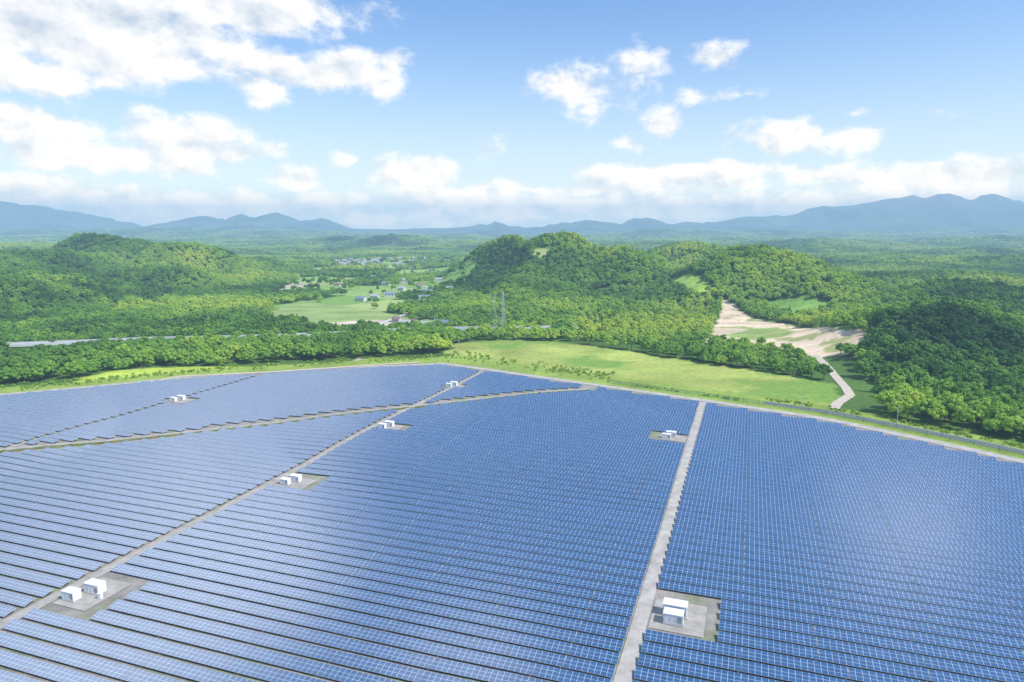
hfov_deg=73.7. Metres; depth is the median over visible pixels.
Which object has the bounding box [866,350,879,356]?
tree
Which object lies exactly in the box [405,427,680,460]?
solar panel row
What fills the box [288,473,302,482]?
inverter cabin
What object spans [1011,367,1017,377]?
tree
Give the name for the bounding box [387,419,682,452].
solar panel row
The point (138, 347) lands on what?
tree
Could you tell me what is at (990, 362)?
tree
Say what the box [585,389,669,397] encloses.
solar panel row
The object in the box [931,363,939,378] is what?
tree
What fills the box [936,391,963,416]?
tree
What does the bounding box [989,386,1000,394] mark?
tree
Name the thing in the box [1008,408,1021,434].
tree
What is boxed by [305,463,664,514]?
solar panel row
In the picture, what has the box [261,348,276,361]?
tree
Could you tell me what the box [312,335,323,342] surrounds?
tree
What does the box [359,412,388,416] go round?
solar panel row
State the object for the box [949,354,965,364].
tree
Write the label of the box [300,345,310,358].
tree
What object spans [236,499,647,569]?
solar panel row
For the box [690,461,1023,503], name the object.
solar panel row
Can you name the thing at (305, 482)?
gravel pad
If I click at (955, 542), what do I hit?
solar panel row
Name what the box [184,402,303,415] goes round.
solar panel row
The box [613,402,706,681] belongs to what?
gravel road
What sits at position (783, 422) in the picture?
solar panel row
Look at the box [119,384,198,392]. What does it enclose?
solar panel row
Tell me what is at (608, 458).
solar panel row
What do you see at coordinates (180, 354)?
tree
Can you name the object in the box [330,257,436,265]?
distant town
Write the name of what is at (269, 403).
solar panel row
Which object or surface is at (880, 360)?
tree
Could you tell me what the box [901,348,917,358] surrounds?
tree
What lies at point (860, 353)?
tree
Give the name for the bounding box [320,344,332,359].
tree
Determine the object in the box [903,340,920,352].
tree
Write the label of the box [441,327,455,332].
tree
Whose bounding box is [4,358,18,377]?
tree
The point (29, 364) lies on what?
tree
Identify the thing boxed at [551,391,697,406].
solar panel row
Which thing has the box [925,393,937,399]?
tree
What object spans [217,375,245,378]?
solar panel row
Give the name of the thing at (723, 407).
solar panel row
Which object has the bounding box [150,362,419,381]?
valley road
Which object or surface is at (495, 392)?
solar panel row
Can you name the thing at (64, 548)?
solar panel row
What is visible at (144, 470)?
solar panel row
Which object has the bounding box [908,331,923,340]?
tree
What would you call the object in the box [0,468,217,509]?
solar panel row
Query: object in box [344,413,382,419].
solar panel row
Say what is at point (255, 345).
tree
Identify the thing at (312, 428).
solar panel row
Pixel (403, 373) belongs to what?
solar panel row
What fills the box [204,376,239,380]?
solar panel row
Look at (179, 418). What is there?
solar panel row
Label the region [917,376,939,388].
tree
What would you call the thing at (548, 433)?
solar panel row
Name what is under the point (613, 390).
solar panel row
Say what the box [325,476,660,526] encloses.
solar panel row
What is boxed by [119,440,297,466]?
solar panel row
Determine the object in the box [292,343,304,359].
tree
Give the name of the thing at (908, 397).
tree
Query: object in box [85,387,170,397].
solar panel row
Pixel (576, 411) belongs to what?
solar panel row
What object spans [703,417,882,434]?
solar panel row
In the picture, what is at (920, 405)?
tree
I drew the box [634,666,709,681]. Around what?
solar panel row
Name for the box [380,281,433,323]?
valley road
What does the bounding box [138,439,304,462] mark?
solar panel row
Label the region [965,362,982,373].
tree
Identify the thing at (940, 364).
tree
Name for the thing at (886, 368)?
tree
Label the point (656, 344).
tree
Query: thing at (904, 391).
tree
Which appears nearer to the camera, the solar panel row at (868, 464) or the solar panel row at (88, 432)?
the solar panel row at (868, 464)
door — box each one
[665,615,669,623]
[671,616,675,624]
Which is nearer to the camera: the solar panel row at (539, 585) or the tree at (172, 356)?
the solar panel row at (539, 585)
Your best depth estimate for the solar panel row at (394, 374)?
330.91 m
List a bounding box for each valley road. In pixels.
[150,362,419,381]
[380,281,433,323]
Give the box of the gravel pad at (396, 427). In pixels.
[376,425,403,429]
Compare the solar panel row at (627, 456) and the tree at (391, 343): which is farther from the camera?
the tree at (391, 343)
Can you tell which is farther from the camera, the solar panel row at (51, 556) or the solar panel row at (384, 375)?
the solar panel row at (384, 375)
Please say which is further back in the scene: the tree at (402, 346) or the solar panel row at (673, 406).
the tree at (402, 346)
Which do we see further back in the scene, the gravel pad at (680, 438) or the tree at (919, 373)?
the tree at (919, 373)
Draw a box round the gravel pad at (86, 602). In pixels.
[53,577,130,610]
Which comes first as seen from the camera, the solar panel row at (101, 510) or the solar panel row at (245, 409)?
the solar panel row at (101, 510)
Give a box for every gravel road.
[0,371,483,628]
[0,388,585,450]
[7,380,242,447]
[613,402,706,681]
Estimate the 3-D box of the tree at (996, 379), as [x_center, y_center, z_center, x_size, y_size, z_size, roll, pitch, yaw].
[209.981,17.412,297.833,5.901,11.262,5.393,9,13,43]
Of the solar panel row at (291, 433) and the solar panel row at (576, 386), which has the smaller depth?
the solar panel row at (291, 433)
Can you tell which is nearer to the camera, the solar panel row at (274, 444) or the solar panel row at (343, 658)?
the solar panel row at (343, 658)
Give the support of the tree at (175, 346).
on the terrain
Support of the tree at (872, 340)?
on the terrain
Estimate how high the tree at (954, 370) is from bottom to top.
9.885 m
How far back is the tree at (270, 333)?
411.54 m
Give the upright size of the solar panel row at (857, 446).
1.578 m
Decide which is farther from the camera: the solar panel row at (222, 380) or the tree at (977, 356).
the tree at (977, 356)
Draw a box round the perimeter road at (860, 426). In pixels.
[0,363,1023,462]
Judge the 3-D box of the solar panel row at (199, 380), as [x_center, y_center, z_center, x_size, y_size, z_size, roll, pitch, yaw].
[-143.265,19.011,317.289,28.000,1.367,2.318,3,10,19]
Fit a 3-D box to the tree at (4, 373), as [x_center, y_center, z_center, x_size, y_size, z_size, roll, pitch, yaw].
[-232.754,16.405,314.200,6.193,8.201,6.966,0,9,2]
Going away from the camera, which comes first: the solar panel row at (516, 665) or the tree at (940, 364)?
the solar panel row at (516, 665)
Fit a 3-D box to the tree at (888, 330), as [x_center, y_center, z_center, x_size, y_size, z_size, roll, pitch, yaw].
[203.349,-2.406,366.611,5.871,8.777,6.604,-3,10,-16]
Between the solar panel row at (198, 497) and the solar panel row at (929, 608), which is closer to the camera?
the solar panel row at (929, 608)
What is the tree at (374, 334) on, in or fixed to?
on the terrain
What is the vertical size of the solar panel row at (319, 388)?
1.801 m
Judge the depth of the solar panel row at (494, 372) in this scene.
334.61 m
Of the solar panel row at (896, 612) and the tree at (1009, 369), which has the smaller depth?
the solar panel row at (896, 612)
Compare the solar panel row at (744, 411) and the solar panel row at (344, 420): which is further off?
the solar panel row at (744, 411)
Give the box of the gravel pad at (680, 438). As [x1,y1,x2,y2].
[659,433,686,441]
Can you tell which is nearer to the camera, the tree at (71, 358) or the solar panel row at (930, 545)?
the solar panel row at (930, 545)
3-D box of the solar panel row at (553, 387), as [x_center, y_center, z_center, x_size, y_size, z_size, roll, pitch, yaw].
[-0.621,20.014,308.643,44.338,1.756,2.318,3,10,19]
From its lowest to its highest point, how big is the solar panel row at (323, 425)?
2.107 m
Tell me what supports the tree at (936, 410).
on the terrain
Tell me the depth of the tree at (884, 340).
352.30 m
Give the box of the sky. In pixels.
[0,0,1023,228]
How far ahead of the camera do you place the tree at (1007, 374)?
297.78 m
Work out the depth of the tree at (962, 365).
316.76 m
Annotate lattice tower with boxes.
[493,300,495,324]
[500,293,504,326]
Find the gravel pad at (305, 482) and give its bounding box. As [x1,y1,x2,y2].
[275,477,316,488]
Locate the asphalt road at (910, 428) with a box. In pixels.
[762,401,1023,453]
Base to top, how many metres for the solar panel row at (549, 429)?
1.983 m
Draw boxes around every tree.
[0,359,8,369]
[0,367,12,383]
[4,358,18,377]
[9,355,23,361]
[12,350,23,355]
[23,354,37,361]
[23,360,40,377]
[28,367,44,381]
[31,350,43,356]
[33,362,49,380]
[42,360,59,377]
[44,355,59,374]
[48,346,60,354]
[55,355,64,373]
[57,346,75,357]
[62,353,74,363]
[63,361,83,377]
[64,355,79,363]
[73,344,92,354]
[80,361,95,375]
[85,349,99,359]
[95,343,107,350]
[115,344,131,354]
[116,348,128,357]
[125,350,139,364]
[129,354,143,367]
[132,344,143,350]
[135,350,148,366]
[141,346,153,351]
[145,339,156,347]
[155,350,165,363]
[158,348,173,364]
[161,344,176,360]
[164,352,176,365]
[171,343,179,349]
[174,349,190,364]
[177,344,192,350]
[184,336,197,344]
[226,341,240,357]
[227,344,238,359]
[239,342,253,360]
[241,352,253,359]
[245,348,259,362]
[250,338,262,344]
[251,342,260,350]
[256,334,266,342]
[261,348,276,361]
[267,330,276,336]
[272,344,284,362]
[282,341,293,358]
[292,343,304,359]
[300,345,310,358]
[302,339,314,343]
[307,342,317,347]
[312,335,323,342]
[315,344,329,359]
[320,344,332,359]
[323,332,335,337]
[331,344,342,352]
[331,345,340,357]
[352,332,363,338]
[355,341,366,348]
[361,335,372,342]
[369,331,380,338]
[372,340,382,355]
[377,345,386,356]
[379,330,389,336]
[379,336,390,353]
[387,340,397,354]
[389,331,400,339]
[398,341,409,353]
[412,335,426,341]
[414,340,424,353]
[424,339,435,353]
[429,333,440,349]
[431,338,446,352]
[440,330,454,339]
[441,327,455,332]
[467,327,477,339]
[530,325,542,338]
[585,331,592,344]
[603,335,613,343]
[621,335,632,343]
[627,332,636,349]
[639,336,651,352]
[651,341,662,354]
[670,344,683,357]
[700,344,717,361]
[712,348,724,357]
[724,349,735,364]
[735,352,753,367]
[765,354,782,371]
[784,358,800,374]
[803,360,819,377]
[816,363,833,379]
[835,343,844,355]
[853,358,870,377]
[854,348,865,357]
[858,338,870,346]
[858,364,873,378]
[859,353,876,361]
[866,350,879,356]
[868,361,878,377]
[869,332,876,345]
[872,309,878,323]
[872,370,881,392]
[874,356,886,364]
[874,389,894,412]
[875,332,887,340]
[876,363,897,376]
[877,309,884,324]
[877,335,897,345]
[880,364,895,374]
[880,375,892,384]
[885,329,896,333]
[885,392,906,413]
[887,373,905,383]
[887,400,907,417]
[888,343,902,359]
[888,383,897,390]
[891,362,900,369]
[892,382,912,391]
[893,389,901,394]
[895,331,907,342]
[896,368,914,381]
[899,310,912,318]
[900,362,914,371]
[900,395,913,414]
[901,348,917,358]
[902,388,913,395]
[902,400,914,418]
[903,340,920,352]
[906,391,925,411]
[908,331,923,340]
[908,355,925,364]
[908,365,922,373]
[913,338,924,349]
[914,370,930,379]
[914,399,928,421]
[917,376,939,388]
[919,378,932,389]
[920,342,932,351]
[921,389,933,394]
[922,383,928,394]
[923,399,941,422]
[924,357,939,372]
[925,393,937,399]
[926,403,949,424]
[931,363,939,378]
[932,343,948,354]
[932,361,947,373]
[932,381,940,398]
[935,350,948,359]
[935,365,949,375]
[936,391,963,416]
[938,378,954,384]
[939,382,953,393]
[940,371,957,380]
[941,396,963,424]
[943,358,956,363]
[944,362,955,367]
[945,343,954,350]
[945,350,957,358]
[946,319,959,327]
[948,368,963,381]
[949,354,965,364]
[951,408,974,429]
[952,381,971,392]
[953,369,960,381]
[953,388,969,399]
[955,339,975,348]
[956,361,969,369]
[962,325,979,339]
[962,372,983,382]
[964,400,984,417]
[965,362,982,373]
[965,394,978,401]
[968,353,985,361]
[968,404,989,426]
[969,382,983,392]
[970,390,987,398]
[975,362,986,369]
[979,397,998,406]
[980,412,990,430]
[982,357,997,377]
[982,367,996,377]
[982,418,1002,434]
[983,390,994,396]
[985,368,997,388]
[986,375,995,389]
[986,403,1012,415]
[987,320,1005,330]
[987,330,1003,341]
[987,347,999,354]
[987,379,995,389]
[987,396,1004,403]
[988,396,999,429]
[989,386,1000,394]
[990,368,1008,377]
[992,350,1007,360]
[994,393,1013,403]
[994,413,1007,433]
[996,385,1015,397]
[997,372,1017,380]
[998,377,1013,385]
[1000,327,1014,337]
[1000,375,1007,386]
[1002,415,1023,438]
[1002,416,1023,437]
[1006,355,1023,366]
[1006,366,1020,377]
[1007,402,1023,409]
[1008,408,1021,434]
[1009,409,1023,417]
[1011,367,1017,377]
[1013,380,1023,386]
[1013,394,1023,402]
[1015,382,1022,394]
[1017,370,1023,381]
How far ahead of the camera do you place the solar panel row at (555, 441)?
223.48 m
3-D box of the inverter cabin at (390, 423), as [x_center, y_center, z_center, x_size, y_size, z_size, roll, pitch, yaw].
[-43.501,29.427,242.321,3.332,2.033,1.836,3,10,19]
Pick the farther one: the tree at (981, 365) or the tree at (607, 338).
the tree at (607, 338)
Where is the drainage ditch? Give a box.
[0,390,584,452]
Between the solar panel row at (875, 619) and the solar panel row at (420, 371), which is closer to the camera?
the solar panel row at (875, 619)
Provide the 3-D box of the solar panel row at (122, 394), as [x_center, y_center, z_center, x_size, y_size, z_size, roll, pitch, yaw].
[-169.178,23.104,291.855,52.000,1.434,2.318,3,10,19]
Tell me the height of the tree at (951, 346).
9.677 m
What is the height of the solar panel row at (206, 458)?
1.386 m
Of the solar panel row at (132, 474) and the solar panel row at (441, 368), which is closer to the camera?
the solar panel row at (132, 474)
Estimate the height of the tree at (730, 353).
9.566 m
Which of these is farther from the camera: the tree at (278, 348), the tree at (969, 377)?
the tree at (278, 348)
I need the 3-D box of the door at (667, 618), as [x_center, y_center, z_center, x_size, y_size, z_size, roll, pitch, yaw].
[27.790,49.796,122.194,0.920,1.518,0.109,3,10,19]
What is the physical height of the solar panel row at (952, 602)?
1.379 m
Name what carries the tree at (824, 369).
on the terrain
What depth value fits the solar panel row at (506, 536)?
160.06 m
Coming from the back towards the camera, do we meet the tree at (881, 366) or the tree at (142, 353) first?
the tree at (142, 353)
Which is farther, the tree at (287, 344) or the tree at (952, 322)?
the tree at (287, 344)
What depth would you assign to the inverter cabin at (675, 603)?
124.88 m
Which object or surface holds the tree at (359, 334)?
on the terrain
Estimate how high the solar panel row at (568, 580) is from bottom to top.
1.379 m
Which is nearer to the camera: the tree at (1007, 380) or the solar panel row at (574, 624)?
the solar panel row at (574, 624)
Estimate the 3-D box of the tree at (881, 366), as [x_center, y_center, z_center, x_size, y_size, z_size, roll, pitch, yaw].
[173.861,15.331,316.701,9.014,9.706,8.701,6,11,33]
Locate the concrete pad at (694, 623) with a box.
[648,598,706,637]
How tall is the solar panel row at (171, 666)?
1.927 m
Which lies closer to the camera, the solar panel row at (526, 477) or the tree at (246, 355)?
the solar panel row at (526, 477)
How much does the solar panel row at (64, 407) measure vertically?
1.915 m
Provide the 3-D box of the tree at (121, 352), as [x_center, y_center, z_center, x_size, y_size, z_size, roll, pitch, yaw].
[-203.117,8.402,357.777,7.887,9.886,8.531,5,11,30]
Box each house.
[355,296,366,301]
[370,294,379,298]
[381,281,390,285]
[384,292,395,296]
[391,316,402,321]
[397,286,405,290]
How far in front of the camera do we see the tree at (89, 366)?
330.61 m
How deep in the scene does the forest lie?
666.02 m
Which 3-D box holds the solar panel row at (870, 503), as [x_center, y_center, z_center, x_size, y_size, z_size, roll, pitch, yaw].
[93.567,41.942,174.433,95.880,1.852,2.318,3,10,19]
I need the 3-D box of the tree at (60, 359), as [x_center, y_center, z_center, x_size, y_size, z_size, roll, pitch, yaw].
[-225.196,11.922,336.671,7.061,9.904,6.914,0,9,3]
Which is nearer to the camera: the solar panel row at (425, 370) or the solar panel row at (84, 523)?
the solar panel row at (84, 523)
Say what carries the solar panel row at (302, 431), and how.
on the terrain
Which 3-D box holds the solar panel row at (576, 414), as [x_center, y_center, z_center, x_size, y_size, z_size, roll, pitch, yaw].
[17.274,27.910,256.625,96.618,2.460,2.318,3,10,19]
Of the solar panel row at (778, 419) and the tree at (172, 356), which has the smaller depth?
the solar panel row at (778, 419)
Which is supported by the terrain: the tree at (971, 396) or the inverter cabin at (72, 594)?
the tree at (971, 396)
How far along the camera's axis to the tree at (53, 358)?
332.48 m
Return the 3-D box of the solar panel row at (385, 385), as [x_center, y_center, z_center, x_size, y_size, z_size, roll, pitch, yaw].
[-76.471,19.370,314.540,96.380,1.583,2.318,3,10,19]
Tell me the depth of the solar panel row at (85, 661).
111.25 m
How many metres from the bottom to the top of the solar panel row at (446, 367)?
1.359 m
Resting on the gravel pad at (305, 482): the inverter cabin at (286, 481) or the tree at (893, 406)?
the inverter cabin at (286, 481)
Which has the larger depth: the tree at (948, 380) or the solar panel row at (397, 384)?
the solar panel row at (397, 384)
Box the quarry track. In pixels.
[810,354,854,408]
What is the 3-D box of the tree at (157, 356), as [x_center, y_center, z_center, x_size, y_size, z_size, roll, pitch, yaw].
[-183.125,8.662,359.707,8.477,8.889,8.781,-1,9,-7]
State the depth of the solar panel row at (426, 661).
116.57 m
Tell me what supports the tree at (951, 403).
on the terrain
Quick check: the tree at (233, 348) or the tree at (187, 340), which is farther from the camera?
the tree at (187, 340)
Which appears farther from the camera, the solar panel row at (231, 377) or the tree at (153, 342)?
the tree at (153, 342)
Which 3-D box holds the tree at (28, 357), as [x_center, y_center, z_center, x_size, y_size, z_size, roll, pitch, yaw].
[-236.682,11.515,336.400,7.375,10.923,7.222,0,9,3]
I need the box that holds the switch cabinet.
[96,592,102,599]
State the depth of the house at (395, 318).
523.00 m
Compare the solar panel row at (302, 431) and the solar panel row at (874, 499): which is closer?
the solar panel row at (874, 499)
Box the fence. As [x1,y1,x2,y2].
[607,379,1023,455]
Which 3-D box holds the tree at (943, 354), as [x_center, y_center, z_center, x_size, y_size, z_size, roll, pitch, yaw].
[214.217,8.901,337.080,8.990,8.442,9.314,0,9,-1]
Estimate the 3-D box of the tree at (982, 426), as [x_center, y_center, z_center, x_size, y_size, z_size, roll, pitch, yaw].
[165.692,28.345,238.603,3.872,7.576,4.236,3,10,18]
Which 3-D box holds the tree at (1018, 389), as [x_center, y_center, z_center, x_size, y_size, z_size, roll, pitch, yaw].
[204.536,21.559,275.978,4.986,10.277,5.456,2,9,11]
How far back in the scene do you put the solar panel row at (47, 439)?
226.54 m
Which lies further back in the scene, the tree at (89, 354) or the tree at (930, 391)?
the tree at (89, 354)
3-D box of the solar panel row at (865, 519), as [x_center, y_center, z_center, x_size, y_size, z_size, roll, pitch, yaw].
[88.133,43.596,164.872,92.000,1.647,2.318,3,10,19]
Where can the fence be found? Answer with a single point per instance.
(773, 404)
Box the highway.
[6,325,576,351]
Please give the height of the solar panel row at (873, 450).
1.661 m
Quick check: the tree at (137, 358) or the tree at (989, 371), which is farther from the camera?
the tree at (137, 358)
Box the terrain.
[0,193,1023,681]
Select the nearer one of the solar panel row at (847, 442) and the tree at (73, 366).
the solar panel row at (847, 442)
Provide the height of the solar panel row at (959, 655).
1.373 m
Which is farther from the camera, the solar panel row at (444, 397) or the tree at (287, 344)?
the tree at (287, 344)
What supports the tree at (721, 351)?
on the terrain
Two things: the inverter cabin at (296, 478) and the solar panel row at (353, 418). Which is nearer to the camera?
the inverter cabin at (296, 478)
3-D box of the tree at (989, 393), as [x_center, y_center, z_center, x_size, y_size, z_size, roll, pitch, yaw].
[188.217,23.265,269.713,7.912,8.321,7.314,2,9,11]
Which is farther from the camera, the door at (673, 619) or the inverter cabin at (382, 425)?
the inverter cabin at (382, 425)
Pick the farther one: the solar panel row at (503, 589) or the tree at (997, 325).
the tree at (997, 325)
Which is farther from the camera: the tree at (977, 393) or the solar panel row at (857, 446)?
the tree at (977, 393)
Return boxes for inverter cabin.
[61,586,82,602]
[83,578,107,595]
[169,396,177,401]
[177,395,185,399]
[279,477,291,485]
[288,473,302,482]
[378,423,386,427]
[384,420,394,426]
[450,381,457,385]
[662,433,670,438]
[662,597,687,619]
[663,607,684,627]
[666,430,675,437]
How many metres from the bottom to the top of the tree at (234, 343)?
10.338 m
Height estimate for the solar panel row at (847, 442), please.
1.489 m
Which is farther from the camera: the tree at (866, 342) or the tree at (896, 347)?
the tree at (866, 342)
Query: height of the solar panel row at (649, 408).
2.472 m
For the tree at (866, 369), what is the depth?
321.70 m
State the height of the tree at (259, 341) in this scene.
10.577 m
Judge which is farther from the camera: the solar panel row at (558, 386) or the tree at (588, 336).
the tree at (588, 336)
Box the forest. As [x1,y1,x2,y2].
[0,229,1023,436]
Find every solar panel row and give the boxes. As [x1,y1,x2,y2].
[0,399,118,416]
[0,402,110,418]
[0,427,44,436]
[0,431,34,439]
[0,436,22,442]
[0,441,11,446]
[0,451,246,493]
[0,456,236,498]
[0,462,227,503]
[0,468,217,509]
[0,475,205,514]
[0,482,195,520]
[0,489,183,526]
[0,496,171,533]
[0,504,159,540]
[0,513,145,546]
[0,522,132,554]
[0,531,117,561]
[0,541,102,569]
[0,552,87,578]
[0,564,70,587]
[0,576,53,596]
[0,589,34,606]
[0,604,15,616]
[0,631,184,681]
[0,649,112,681]
[0,669,41,681]
[2,618,255,681]
[20,449,256,488]
[22,608,327,681]
[25,439,38,443]
[26,391,150,407]
[36,436,58,442]
[41,447,264,484]
[42,390,157,404]
[46,433,77,440]
[56,389,164,402]
[57,431,96,439]
[61,446,273,479]
[67,428,114,437]
[71,388,164,399]
[77,425,133,435]
[80,444,281,475]
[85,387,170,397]
[86,423,151,434]
[90,610,399,681]
[92,386,184,396]
[96,420,167,432]
[100,442,289,471]
[105,385,191,394]
[105,418,185,430]
[108,600,476,681]
[110,563,614,677]
[113,416,202,428]
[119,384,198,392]
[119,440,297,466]
[124,590,550,681]
[125,555,619,664]
[130,411,225,424]
[138,409,241,422]
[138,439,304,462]
[140,381,211,389]
[140,548,623,651]
[141,581,610,681]
[146,407,257,421]
[153,380,216,387]
[153,541,626,638]
[154,405,273,419]
[157,437,311,458]
[166,379,222,385]
[167,534,630,627]
[175,435,318,454]
[179,378,228,383]
[179,528,633,616]
[183,432,325,450]
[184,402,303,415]
[188,394,346,410]
[191,377,234,382]
[191,400,318,413]
[191,521,636,606]
[195,393,360,408]
[201,430,332,446]
[202,391,374,407]
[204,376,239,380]
[204,516,639,596]
[208,389,388,405]
[214,510,642,587]
[215,387,401,404]
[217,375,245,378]
[217,428,338,443]
[221,385,414,403]
[225,504,645,578]
[226,384,419,401]
[229,374,250,377]
[232,382,422,399]
[234,427,344,439]
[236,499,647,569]
[238,380,426,397]
[243,379,430,395]
[245,494,650,561]
[249,377,434,394]
[251,425,350,436]
[254,376,438,392]
[255,489,652,554]
[259,374,441,390]
[264,485,654,546]
[265,373,444,388]
[267,423,356,433]
[276,372,440,386]
[283,421,361,430]
[287,371,444,385]
[297,467,662,520]
[298,419,367,427]
[299,370,446,382]
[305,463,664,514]
[310,369,458,381]
[310,485,656,539]
[312,459,665,508]
[313,417,372,424]
[318,481,658,533]
[319,455,667,502]
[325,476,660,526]
[326,451,669,497]
[329,369,461,380]
[329,415,378,421]
[333,447,670,492]
[339,368,464,379]
[339,443,672,487]
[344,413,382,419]
[346,440,673,482]
[350,367,467,377]
[352,436,675,477]
[357,433,676,472]
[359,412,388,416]
[364,430,677,468]
[369,367,470,375]
[370,427,679,464]
[372,410,392,414]
[378,366,473,374]
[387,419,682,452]
[391,417,683,449]
[395,414,684,446]
[396,366,476,372]
[401,412,648,437]
[405,410,650,435]
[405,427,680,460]
[407,365,478,371]
[409,407,651,431]
[410,425,681,456]
[423,406,688,434]
[424,365,466,369]
[428,404,689,431]
[434,396,452,398]
[438,394,464,397]
[440,403,690,428]
[442,392,476,396]
[445,390,489,394]
[449,389,501,393]
[452,387,512,392]
[453,401,691,425]
[462,382,547,389]
[464,386,524,391]
[465,380,557,388]
[466,400,691,423]
[467,384,535,390]
[469,379,568,387]
[471,377,579,387]
[475,376,581,385]
[477,374,549,380]
[479,399,692,421]
[480,373,527,377]
[483,371,505,373]
[492,397,693,418]
[504,396,694,416]
[516,395,695,413]
[528,393,695,411]
[540,392,696,408]
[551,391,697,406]
[563,391,697,404]
[574,390,698,402]
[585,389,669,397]
[595,389,632,392]
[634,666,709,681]
[637,653,780,681]
[641,641,853,681]
[644,629,925,681]
[658,579,1023,648]
[660,571,1023,637]
[662,563,1023,627]
[665,555,1023,617]
[667,548,1023,608]
[669,541,1023,599]
[670,534,1023,590]
[672,528,1023,582]
[674,521,1023,575]
[676,515,1023,567]
[677,510,1023,560]
[679,504,1023,553]
[680,498,1023,547]
[681,493,1023,541]
[683,488,1023,535]
[684,483,1023,529]
[685,478,1023,523]
[687,474,1023,518]
[688,469,1023,513]
[689,465,1023,508]
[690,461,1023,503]
[691,457,1023,498]
[692,454,1023,494]
[693,450,1023,489]
[694,447,1023,485]
[695,444,1023,481]
[696,441,1023,477]
[697,435,1023,469]
[697,438,1023,473]
[698,432,1023,466]
[699,429,996,460]
[700,427,977,455]
[701,422,927,444]
[701,424,944,448]
[702,419,897,438]
[703,414,855,429]
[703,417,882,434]
[704,412,841,425]
[705,407,781,415]
[705,410,816,420]
[706,405,747,410]
[718,631,996,681]
[719,620,1023,681]
[720,609,1023,671]
[721,599,1023,659]
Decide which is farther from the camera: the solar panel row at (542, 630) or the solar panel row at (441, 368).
the solar panel row at (441, 368)
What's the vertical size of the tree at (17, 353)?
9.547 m
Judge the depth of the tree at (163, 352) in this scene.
354.36 m
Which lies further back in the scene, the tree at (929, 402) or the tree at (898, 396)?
the tree at (898, 396)
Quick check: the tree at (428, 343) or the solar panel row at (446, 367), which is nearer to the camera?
the solar panel row at (446, 367)
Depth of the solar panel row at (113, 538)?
159.37 m
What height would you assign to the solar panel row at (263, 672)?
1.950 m
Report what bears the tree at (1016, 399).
on the terrain
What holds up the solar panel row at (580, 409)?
on the terrain
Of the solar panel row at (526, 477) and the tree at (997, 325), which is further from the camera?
the tree at (997, 325)
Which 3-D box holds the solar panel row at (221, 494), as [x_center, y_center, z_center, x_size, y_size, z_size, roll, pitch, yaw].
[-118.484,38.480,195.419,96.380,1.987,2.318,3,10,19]
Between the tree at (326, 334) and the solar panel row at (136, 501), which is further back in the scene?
the tree at (326, 334)
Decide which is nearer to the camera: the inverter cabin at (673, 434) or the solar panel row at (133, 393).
the inverter cabin at (673, 434)
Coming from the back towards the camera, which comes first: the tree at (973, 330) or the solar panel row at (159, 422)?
the tree at (973, 330)
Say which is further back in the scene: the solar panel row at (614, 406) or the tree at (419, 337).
the tree at (419, 337)
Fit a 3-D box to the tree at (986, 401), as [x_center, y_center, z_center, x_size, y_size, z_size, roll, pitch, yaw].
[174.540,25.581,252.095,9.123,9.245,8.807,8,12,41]
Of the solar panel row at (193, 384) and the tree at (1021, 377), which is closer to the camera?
the tree at (1021, 377)
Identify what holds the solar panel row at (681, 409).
on the terrain
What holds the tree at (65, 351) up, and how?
on the terrain
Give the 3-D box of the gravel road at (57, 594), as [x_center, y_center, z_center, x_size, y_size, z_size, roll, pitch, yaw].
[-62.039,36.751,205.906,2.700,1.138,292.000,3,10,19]
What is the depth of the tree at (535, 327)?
431.74 m
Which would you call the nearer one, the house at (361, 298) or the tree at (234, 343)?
the tree at (234, 343)
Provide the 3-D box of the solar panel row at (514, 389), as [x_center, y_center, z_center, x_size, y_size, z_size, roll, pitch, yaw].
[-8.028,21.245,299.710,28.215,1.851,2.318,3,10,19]
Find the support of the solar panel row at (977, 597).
on the terrain
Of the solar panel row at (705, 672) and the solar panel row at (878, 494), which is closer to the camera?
the solar panel row at (705, 672)
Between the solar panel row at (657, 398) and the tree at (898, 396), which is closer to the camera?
the tree at (898, 396)
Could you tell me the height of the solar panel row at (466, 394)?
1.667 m
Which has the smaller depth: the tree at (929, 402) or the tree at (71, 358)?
the tree at (929, 402)
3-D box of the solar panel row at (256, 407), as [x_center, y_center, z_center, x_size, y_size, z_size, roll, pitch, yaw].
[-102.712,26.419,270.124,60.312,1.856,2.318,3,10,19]
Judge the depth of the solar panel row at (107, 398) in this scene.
284.78 m
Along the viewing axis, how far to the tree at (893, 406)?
254.24 m
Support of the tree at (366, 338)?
on the terrain
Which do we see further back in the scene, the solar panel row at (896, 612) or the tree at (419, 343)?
the tree at (419, 343)
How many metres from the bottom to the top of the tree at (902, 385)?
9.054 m
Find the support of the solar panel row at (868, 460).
on the terrain
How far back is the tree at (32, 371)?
316.73 m
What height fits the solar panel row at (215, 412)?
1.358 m
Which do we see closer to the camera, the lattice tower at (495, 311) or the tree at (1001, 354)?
the tree at (1001, 354)
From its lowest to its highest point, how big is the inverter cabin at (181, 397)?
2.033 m
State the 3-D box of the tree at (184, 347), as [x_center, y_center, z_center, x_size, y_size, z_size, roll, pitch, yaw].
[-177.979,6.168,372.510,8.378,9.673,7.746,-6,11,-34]
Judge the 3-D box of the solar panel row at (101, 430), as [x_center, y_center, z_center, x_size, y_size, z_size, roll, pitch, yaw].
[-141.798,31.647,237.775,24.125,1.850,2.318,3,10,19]
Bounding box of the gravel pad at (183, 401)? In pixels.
[166,399,194,402]
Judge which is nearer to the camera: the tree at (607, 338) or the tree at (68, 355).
the tree at (68, 355)
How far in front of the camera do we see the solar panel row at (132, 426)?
243.07 m
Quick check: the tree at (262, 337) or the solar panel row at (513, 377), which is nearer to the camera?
the solar panel row at (513, 377)
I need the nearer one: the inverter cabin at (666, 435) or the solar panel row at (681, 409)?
the inverter cabin at (666, 435)

